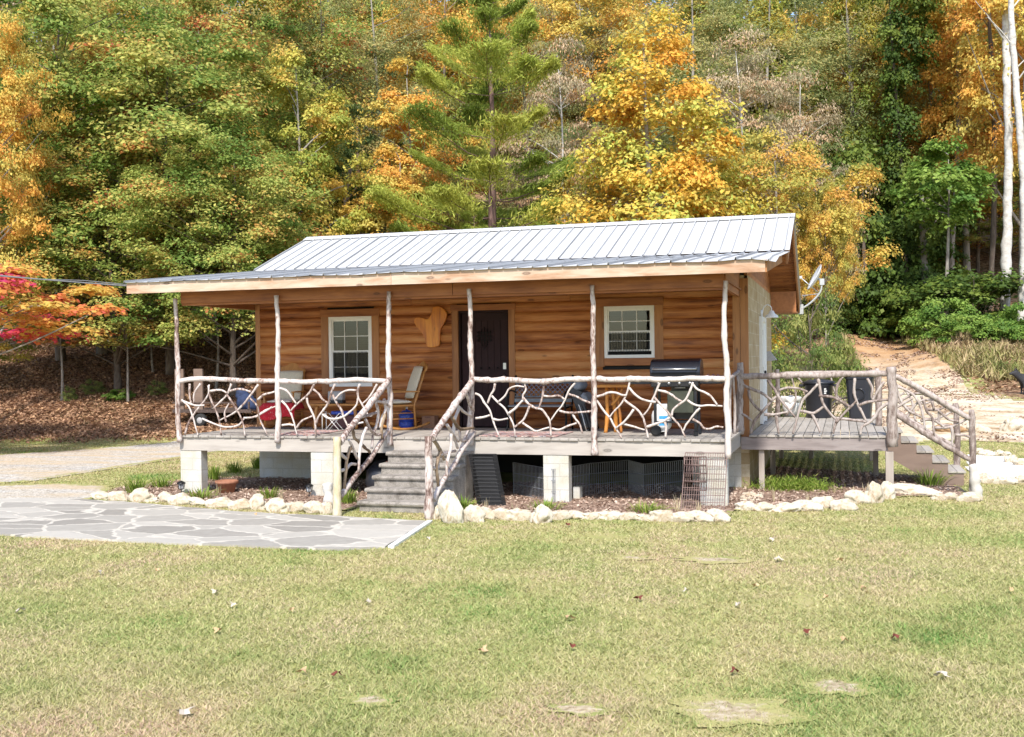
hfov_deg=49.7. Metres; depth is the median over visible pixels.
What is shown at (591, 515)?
rock
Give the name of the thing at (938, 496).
rock
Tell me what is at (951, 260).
tree
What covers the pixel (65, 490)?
gravel path
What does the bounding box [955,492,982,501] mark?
rock
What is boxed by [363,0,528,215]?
tree
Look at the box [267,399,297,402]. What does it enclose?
cushion
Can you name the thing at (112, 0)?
sky
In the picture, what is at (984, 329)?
shrub
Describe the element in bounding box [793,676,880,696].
bare patch
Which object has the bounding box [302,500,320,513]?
rock
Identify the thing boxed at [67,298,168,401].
tree
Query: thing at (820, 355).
shrub
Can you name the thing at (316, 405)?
side table
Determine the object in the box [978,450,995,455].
rock
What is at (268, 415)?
red blanket
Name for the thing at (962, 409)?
lot debris
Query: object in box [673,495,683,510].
dry stalks
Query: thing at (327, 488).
rock
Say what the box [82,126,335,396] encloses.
tree
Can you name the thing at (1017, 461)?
rock
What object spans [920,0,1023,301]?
tree
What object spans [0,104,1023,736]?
ground
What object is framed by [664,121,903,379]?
tree
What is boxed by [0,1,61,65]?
tree
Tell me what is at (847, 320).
shrub
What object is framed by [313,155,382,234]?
tree
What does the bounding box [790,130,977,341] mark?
tree
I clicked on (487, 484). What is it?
folded crate
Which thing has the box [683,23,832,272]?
tree
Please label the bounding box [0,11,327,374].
tree
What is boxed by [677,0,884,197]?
tree
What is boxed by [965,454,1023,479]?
white gravel path
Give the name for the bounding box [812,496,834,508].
rock
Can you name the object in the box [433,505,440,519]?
rock
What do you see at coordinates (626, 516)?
rock
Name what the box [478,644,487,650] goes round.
fallen leaf
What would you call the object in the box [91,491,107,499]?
rock
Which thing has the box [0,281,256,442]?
leaf litter
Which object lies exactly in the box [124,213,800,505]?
log cabin
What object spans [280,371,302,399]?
cushion
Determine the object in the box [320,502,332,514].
rock
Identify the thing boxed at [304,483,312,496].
garden lantern
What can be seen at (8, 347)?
tree
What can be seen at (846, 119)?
tree
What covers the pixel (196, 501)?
rock
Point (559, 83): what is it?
tree
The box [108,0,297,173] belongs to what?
tree
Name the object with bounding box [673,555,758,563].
bare patch
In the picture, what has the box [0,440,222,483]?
gravel drive
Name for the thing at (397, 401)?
cushion
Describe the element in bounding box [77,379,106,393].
shrub
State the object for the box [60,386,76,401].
shrub
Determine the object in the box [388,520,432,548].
patio kerb
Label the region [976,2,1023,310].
tree
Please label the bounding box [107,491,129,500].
rock
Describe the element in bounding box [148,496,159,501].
rock
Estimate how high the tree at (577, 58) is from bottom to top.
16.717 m
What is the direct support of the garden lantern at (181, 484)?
on the mulch bed
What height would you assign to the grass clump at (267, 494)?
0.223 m
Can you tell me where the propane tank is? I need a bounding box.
[652,404,671,431]
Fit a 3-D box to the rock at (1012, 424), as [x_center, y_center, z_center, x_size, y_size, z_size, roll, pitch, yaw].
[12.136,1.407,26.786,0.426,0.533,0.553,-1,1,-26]
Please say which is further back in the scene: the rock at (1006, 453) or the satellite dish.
the satellite dish
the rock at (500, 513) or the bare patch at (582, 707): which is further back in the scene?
the rock at (500, 513)
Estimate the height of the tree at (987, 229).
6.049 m
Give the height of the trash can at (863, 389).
0.888 m
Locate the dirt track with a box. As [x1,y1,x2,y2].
[846,328,979,394]
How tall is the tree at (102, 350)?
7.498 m
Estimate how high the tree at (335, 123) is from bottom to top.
12.164 m
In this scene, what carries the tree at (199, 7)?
on the ground at (678, 480)
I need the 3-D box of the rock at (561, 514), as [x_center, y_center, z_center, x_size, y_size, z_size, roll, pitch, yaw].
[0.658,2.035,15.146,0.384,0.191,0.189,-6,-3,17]
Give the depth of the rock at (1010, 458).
22.05 m
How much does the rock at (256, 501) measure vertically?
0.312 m
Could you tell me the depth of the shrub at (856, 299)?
54.27 m
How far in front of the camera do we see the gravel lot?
30.49 m
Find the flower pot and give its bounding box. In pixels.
[215,479,238,492]
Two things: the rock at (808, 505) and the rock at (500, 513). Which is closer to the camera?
the rock at (500, 513)
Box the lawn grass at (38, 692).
[0,424,1023,736]
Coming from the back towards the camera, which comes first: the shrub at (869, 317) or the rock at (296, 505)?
the shrub at (869, 317)
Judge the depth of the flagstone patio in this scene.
14.80 m
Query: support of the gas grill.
on the log cabin
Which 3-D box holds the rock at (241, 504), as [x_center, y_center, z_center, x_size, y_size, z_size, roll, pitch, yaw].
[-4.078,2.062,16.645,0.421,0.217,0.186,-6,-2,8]
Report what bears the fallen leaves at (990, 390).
on the leafy bank
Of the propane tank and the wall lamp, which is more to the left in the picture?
the propane tank
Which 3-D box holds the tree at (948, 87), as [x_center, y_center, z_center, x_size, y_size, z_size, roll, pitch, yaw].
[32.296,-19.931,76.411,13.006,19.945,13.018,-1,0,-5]
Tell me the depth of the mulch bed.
17.98 m
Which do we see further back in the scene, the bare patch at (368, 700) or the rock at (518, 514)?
the rock at (518, 514)
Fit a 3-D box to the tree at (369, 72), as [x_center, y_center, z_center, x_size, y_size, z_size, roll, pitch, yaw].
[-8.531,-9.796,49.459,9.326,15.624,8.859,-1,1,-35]
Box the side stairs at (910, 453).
[883,427,965,485]
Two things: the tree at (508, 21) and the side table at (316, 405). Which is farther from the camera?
the tree at (508, 21)
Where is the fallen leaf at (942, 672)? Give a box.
[933,671,949,676]
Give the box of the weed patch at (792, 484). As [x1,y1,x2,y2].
[734,468,845,491]
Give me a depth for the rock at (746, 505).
15.75 m
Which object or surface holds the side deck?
on the ground at (678, 480)
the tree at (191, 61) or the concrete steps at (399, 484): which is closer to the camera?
the concrete steps at (399, 484)
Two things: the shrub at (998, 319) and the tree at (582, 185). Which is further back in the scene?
the shrub at (998, 319)
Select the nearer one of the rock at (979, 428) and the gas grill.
the gas grill
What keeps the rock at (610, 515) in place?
on the mulch bed
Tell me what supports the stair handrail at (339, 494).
attached to the log cabin
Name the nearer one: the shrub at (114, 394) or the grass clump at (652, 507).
the grass clump at (652, 507)
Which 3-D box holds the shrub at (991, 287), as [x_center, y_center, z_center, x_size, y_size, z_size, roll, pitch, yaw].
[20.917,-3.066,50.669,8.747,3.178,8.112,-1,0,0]
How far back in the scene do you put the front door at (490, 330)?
19.74 m
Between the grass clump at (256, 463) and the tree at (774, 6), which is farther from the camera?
the tree at (774, 6)
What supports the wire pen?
on the mulch bed
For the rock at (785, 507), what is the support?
on the ground at (678, 480)
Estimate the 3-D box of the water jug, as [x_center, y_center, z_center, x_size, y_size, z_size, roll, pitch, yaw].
[-1.902,0.880,19.884,0.270,0.386,0.270,-1,0,17]
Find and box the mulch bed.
[105,466,964,518]
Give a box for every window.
[328,316,371,386]
[604,305,654,357]
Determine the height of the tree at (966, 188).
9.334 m
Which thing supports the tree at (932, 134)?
on the ground at (678, 480)
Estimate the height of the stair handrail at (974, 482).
1.949 m
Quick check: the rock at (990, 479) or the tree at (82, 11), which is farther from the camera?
the tree at (82, 11)
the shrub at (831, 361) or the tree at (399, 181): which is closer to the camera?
the shrub at (831, 361)
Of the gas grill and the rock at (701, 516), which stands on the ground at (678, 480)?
the rock at (701, 516)
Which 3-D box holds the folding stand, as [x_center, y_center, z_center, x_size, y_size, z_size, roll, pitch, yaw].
[-3.172,0.926,19.565,0.342,0.339,0.172,-1,0,17]
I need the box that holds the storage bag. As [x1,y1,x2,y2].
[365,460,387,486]
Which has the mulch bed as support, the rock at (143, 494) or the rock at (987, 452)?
the rock at (143, 494)
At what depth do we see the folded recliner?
18.40 m
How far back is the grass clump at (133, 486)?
18.78 m
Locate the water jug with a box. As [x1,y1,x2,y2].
[399,407,413,427]
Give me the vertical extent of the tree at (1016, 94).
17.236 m
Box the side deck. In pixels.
[739,366,898,488]
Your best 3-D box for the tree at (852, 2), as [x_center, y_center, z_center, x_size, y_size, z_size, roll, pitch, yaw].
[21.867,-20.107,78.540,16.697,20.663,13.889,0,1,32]
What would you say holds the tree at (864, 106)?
on the ground at (678, 480)
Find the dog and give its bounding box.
[1009,368,1023,393]
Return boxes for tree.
[0,0,161,330]
[0,0,226,362]
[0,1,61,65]
[0,3,75,334]
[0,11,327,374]
[0,154,245,388]
[0,223,72,363]
[0,260,129,354]
[3,2,150,190]
[6,301,100,399]
[29,0,227,220]
[33,1,181,176]
[63,0,223,62]
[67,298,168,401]
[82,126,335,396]
[90,164,111,354]
[91,24,346,340]
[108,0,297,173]
[110,293,191,372]
[134,0,381,238]
[152,306,254,388]
[162,0,274,129]
[219,0,356,176]
[220,37,401,272]
[236,0,417,208]
[238,0,428,233]
[269,0,472,234]
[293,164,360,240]
[308,101,404,236]
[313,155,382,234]
[330,0,459,148]
[344,141,441,234]
[347,0,521,146]
[348,52,479,233]
[353,0,513,226]
[360,0,588,232]
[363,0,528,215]
[397,0,571,207]
[449,0,595,225]
[456,205,487,229]
[495,32,631,226]
[497,0,614,158]
[497,0,632,220]
[502,0,681,200]
[528,0,804,359]
[533,0,678,126]
[539,169,633,224]
[544,0,744,220]
[599,0,797,220]
[610,0,738,144]
[626,0,829,177]
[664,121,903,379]
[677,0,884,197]
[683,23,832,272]
[696,0,840,173]
[714,0,912,166]
[717,0,888,212]
[743,0,954,265]
[751,65,879,335]
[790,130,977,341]
[796,174,866,344]
[804,0,910,275]
[810,9,946,202]
[828,0,1018,271]
[852,210,974,281]
[857,0,947,303]
[858,0,1023,270]
[885,135,997,326]
[903,183,939,283]
[904,3,1023,238]
[905,67,1022,204]
[913,22,998,148]
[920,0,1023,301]
[931,167,1019,255]
[944,0,960,268]
[970,33,979,272]
[975,2,1001,308]
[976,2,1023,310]
[989,0,1023,320]
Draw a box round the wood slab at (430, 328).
[414,306,446,346]
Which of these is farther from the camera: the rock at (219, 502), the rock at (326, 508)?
the rock at (219, 502)
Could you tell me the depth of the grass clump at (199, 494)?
18.01 m
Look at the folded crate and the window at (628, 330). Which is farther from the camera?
the window at (628, 330)
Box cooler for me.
[331,411,359,428]
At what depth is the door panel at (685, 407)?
16.95 m
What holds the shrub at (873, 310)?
on the ground at (678, 480)
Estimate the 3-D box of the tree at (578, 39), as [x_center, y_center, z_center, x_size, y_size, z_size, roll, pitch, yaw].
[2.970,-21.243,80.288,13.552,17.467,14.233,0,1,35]
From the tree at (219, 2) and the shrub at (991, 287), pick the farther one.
the tree at (219, 2)
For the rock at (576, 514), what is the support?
on the mulch bed
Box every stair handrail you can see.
[332,377,391,515]
[423,376,475,519]
[896,374,982,495]
[897,382,960,464]
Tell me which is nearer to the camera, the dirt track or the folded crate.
the folded crate
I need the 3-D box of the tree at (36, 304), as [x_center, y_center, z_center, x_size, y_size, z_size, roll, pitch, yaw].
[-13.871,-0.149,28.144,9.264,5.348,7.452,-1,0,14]
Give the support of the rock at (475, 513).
on the ground at (678, 480)
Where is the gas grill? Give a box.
[630,359,724,435]
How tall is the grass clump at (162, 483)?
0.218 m
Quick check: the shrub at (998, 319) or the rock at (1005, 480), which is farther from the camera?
the shrub at (998, 319)
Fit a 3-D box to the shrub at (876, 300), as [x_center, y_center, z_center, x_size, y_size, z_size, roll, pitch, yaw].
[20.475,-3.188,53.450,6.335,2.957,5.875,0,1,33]
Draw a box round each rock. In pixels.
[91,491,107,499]
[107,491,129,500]
[129,487,154,502]
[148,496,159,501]
[157,491,172,501]
[167,492,189,504]
[188,497,204,504]
[204,497,232,507]
[227,498,250,509]
[249,493,266,509]
[264,497,291,512]
[287,501,304,511]
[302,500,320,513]
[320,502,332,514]
[322,482,332,503]
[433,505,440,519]
[437,490,463,523]
[463,504,485,522]
[481,506,494,519]
[492,507,507,520]
[506,509,531,520]
[530,504,553,523]
[553,510,572,519]
[569,510,584,518]
[581,511,599,519]
[596,510,620,519]
[619,512,637,520]
[635,514,650,520]
[649,510,672,521]
[671,511,693,522]
[689,510,714,522]
[706,508,730,521]
[734,501,754,510]
[753,502,773,511]
[768,502,801,511]
[792,499,823,511]
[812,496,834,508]
[829,498,858,510]
[844,489,870,503]
[864,481,884,503]
[881,481,895,498]
[893,483,942,494]
[930,493,946,500]
[935,423,967,431]
[944,492,957,499]
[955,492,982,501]
[966,424,991,432]
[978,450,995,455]
[979,472,988,478]
[981,475,999,483]
[993,476,1017,484]
[995,449,1003,455]
[999,416,1023,431]
[1001,451,1011,455]
[1004,455,1017,462]
[1012,459,1023,464]
[1015,475,1023,482]
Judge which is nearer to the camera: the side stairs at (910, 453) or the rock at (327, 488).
the rock at (327, 488)
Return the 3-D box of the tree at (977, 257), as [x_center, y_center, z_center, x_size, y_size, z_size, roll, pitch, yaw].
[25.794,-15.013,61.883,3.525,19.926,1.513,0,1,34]
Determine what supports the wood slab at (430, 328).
attached to the log cabin
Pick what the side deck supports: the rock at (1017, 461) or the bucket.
the bucket
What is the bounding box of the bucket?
[781,395,801,416]
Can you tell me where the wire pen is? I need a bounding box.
[513,460,682,501]
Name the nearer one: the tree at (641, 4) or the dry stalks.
the dry stalks
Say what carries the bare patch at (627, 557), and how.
on the ground at (678, 480)
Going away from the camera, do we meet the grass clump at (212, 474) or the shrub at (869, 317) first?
the grass clump at (212, 474)
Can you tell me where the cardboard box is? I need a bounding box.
[422,416,437,427]
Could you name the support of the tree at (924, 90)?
on the ground at (678, 480)
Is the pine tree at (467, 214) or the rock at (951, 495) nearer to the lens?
the rock at (951, 495)
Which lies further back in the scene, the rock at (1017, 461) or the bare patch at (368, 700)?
the rock at (1017, 461)
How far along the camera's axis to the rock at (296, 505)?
16.26 m
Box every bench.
[172,369,256,426]
[505,375,573,430]
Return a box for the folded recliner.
[567,382,598,430]
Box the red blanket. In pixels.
[259,402,304,420]
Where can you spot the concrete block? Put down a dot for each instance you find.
(577, 491)
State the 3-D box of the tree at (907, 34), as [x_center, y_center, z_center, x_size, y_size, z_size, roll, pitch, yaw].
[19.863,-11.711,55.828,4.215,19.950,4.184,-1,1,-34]
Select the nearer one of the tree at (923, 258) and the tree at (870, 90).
the tree at (923, 258)
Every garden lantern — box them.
[177,481,185,492]
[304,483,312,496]
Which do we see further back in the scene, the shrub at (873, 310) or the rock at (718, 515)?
the shrub at (873, 310)
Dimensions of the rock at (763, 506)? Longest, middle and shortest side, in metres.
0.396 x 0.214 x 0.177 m
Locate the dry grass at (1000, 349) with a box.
[838,306,1023,381]
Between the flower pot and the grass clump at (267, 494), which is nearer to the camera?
the grass clump at (267, 494)
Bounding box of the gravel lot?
[772,385,1023,443]
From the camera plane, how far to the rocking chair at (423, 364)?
19.40 m
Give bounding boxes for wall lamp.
[761,304,777,317]
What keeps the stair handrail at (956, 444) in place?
attached to the side stairs at (910, 453)
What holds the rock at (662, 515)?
on the ground at (678, 480)
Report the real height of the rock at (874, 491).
0.436 m
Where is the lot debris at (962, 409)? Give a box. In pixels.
[772,379,1023,442]
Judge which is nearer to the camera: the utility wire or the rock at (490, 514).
the rock at (490, 514)
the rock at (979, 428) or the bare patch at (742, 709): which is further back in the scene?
the rock at (979, 428)
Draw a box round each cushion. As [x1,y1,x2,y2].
[235,390,256,409]
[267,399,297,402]
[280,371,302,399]
[386,399,411,403]
[405,366,422,397]
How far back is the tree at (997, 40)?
58.01 m
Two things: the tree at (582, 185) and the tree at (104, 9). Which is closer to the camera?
the tree at (582, 185)
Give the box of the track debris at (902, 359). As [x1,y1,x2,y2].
[848,330,969,394]
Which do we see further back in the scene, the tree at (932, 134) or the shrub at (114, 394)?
the tree at (932, 134)
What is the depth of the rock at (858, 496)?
16.34 m
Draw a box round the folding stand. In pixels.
[322,411,342,429]
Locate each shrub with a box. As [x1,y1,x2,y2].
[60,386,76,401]
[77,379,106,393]
[101,388,136,400]
[145,380,169,394]
[771,272,874,416]
[794,287,861,337]
[805,267,955,328]
[806,331,848,416]
[834,286,888,331]
[848,294,958,334]
[865,272,1001,323]
[877,265,1023,327]
[895,294,980,346]
[929,313,1006,344]
[951,312,1023,338]
[992,301,1023,341]
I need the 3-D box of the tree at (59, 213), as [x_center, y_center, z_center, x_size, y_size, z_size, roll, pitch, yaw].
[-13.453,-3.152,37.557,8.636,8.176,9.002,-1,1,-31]
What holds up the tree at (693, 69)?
on the ground at (678, 480)
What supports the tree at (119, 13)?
on the ground at (678, 480)
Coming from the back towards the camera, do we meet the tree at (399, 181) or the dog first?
the tree at (399, 181)
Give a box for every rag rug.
[271,430,343,435]
[479,431,573,436]
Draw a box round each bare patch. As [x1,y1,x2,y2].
[335,694,401,707]
[547,703,621,716]
[610,555,654,559]
[650,694,819,726]
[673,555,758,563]
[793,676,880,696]
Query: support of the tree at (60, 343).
on the ground at (678, 480)
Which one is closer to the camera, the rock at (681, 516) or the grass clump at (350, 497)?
the rock at (681, 516)
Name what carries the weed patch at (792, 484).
on the mulch bed
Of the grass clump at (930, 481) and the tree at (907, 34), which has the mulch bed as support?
the grass clump at (930, 481)
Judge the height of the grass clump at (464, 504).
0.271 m
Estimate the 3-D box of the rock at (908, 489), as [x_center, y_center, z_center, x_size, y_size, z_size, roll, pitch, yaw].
[6.247,1.924,17.234,0.882,0.258,0.199,3,-3,16]
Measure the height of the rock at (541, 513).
0.345 m
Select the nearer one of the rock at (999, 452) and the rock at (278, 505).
the rock at (278, 505)
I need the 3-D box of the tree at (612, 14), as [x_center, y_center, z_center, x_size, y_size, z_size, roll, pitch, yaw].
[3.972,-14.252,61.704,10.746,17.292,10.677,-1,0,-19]
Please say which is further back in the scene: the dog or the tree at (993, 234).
the tree at (993, 234)
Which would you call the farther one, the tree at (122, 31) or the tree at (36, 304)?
the tree at (122, 31)
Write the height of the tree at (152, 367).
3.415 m
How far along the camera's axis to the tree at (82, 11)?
43.72 m
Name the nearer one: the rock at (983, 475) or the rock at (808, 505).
the rock at (808, 505)
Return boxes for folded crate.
[468,454,505,505]
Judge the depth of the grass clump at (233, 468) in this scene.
22.09 m
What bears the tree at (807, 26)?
on the ground at (678, 480)
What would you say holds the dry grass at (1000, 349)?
on the ground at (678, 480)
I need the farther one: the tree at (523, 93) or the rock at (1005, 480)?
the tree at (523, 93)
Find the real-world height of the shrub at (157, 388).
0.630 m
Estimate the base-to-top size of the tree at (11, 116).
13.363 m
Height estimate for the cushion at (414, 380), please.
0.572 m
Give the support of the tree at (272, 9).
on the ground at (678, 480)
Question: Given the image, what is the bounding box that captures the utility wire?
[0,275,126,286]
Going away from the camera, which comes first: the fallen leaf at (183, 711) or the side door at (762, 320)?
the fallen leaf at (183, 711)
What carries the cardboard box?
on the log cabin
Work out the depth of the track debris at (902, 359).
42.89 m
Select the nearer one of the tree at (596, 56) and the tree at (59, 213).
the tree at (59, 213)
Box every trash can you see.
[799,379,835,417]
[844,376,875,418]
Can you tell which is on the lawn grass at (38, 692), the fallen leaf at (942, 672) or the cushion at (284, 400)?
the fallen leaf at (942, 672)
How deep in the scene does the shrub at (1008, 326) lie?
42.80 m
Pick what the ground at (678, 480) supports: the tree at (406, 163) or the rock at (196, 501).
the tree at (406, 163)
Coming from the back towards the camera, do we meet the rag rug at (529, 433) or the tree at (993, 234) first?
the tree at (993, 234)
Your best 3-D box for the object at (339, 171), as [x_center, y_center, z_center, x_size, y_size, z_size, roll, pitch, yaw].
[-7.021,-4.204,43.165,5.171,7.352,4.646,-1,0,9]
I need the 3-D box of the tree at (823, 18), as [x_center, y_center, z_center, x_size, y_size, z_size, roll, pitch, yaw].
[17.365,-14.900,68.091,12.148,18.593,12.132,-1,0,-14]
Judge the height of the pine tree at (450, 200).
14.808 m
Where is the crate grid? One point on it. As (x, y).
(689, 465)
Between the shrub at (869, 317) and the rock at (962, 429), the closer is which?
the rock at (962, 429)
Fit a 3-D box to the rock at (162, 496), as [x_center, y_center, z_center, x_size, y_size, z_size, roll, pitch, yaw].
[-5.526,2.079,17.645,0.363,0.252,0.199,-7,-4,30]
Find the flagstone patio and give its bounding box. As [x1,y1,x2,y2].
[0,498,425,550]
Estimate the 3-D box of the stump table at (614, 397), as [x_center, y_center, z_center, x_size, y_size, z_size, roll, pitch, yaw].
[1.678,0.653,17.974,0.560,0.789,0.400,-1,0,17]
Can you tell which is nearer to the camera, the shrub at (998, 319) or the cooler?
the cooler
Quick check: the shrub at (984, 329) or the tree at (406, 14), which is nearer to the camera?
the shrub at (984, 329)
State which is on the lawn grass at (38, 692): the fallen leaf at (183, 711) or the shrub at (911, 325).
the fallen leaf at (183, 711)
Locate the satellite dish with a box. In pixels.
[799,264,823,313]
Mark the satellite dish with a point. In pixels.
(815, 277)
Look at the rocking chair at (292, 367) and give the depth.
20.51 m
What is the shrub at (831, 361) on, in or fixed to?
on the ground at (678, 480)
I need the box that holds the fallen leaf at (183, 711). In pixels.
[177,706,193,714]
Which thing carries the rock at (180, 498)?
on the mulch bed
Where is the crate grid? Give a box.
[681,452,726,509]
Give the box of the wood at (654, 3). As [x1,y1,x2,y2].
[6,0,1000,145]
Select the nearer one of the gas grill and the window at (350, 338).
the gas grill
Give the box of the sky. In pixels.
[22,0,822,43]
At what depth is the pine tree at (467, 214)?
37.88 m
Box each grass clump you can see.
[115,472,156,492]
[150,476,177,487]
[180,483,218,498]
[208,464,222,479]
[220,460,243,473]
[249,454,259,468]
[255,486,285,498]
[341,488,358,503]
[457,495,478,508]
[526,498,567,510]
[623,500,675,514]
[908,468,958,486]
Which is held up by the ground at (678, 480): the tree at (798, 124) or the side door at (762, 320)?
the tree at (798, 124)
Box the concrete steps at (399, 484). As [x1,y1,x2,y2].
[357,450,473,512]
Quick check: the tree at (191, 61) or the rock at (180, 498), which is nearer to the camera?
the rock at (180, 498)
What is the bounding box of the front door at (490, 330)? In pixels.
[462,312,508,426]
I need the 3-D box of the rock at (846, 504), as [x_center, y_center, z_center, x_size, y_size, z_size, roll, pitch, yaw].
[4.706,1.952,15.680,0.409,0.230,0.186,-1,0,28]
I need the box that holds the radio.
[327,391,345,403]
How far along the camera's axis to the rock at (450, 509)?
14.91 m
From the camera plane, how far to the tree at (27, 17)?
61.47 m
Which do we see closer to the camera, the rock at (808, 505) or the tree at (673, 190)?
the rock at (808, 505)
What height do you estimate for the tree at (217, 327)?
3.821 m
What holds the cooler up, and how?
on the log cabin
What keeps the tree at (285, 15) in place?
on the ground at (678, 480)
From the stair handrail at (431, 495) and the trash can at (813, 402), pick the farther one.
the trash can at (813, 402)
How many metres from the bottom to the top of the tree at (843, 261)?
7.633 m
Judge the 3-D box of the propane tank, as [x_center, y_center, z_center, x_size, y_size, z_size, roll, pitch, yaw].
[2.329,0.764,17.216,0.310,0.430,0.312,-1,0,17]
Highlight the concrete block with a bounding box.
[573,485,582,497]
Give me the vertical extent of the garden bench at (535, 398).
0.946 m
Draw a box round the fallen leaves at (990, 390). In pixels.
[950,344,1020,392]
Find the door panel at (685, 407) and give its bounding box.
[667,390,693,412]
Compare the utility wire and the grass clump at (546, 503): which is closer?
the grass clump at (546, 503)
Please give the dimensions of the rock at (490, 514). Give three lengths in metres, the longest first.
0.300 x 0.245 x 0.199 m
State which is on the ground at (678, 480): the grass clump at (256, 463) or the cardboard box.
the grass clump at (256, 463)
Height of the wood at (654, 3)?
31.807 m
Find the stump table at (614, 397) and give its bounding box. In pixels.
[597,384,633,432]
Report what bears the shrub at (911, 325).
on the ground at (678, 480)
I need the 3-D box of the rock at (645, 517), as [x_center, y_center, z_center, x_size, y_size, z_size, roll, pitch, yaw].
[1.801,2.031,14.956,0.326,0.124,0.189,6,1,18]
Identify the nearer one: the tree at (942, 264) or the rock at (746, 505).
the rock at (746, 505)
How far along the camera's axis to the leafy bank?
37.48 m
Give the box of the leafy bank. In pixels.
[956,346,1023,400]
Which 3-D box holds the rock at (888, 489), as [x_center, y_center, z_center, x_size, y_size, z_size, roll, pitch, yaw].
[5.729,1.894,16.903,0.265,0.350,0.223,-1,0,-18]
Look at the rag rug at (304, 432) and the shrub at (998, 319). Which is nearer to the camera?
the rag rug at (304, 432)
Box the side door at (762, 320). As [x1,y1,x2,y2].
[759,316,766,423]
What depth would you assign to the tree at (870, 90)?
60.50 m
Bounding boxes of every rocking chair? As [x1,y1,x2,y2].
[260,363,307,427]
[370,361,429,429]
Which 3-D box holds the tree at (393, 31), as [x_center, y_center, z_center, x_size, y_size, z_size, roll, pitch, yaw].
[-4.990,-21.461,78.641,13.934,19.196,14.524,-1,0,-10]
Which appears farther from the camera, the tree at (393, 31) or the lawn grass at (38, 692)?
the tree at (393, 31)
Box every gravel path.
[0,483,112,498]
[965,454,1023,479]
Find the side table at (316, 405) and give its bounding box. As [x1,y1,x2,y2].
[310,403,366,428]
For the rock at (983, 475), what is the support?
on the ground at (678, 480)
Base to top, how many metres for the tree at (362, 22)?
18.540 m
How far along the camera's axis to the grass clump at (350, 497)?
16.99 m
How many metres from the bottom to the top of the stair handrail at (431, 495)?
2.005 m
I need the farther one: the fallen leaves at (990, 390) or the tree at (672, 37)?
the tree at (672, 37)
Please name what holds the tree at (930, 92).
on the ground at (678, 480)

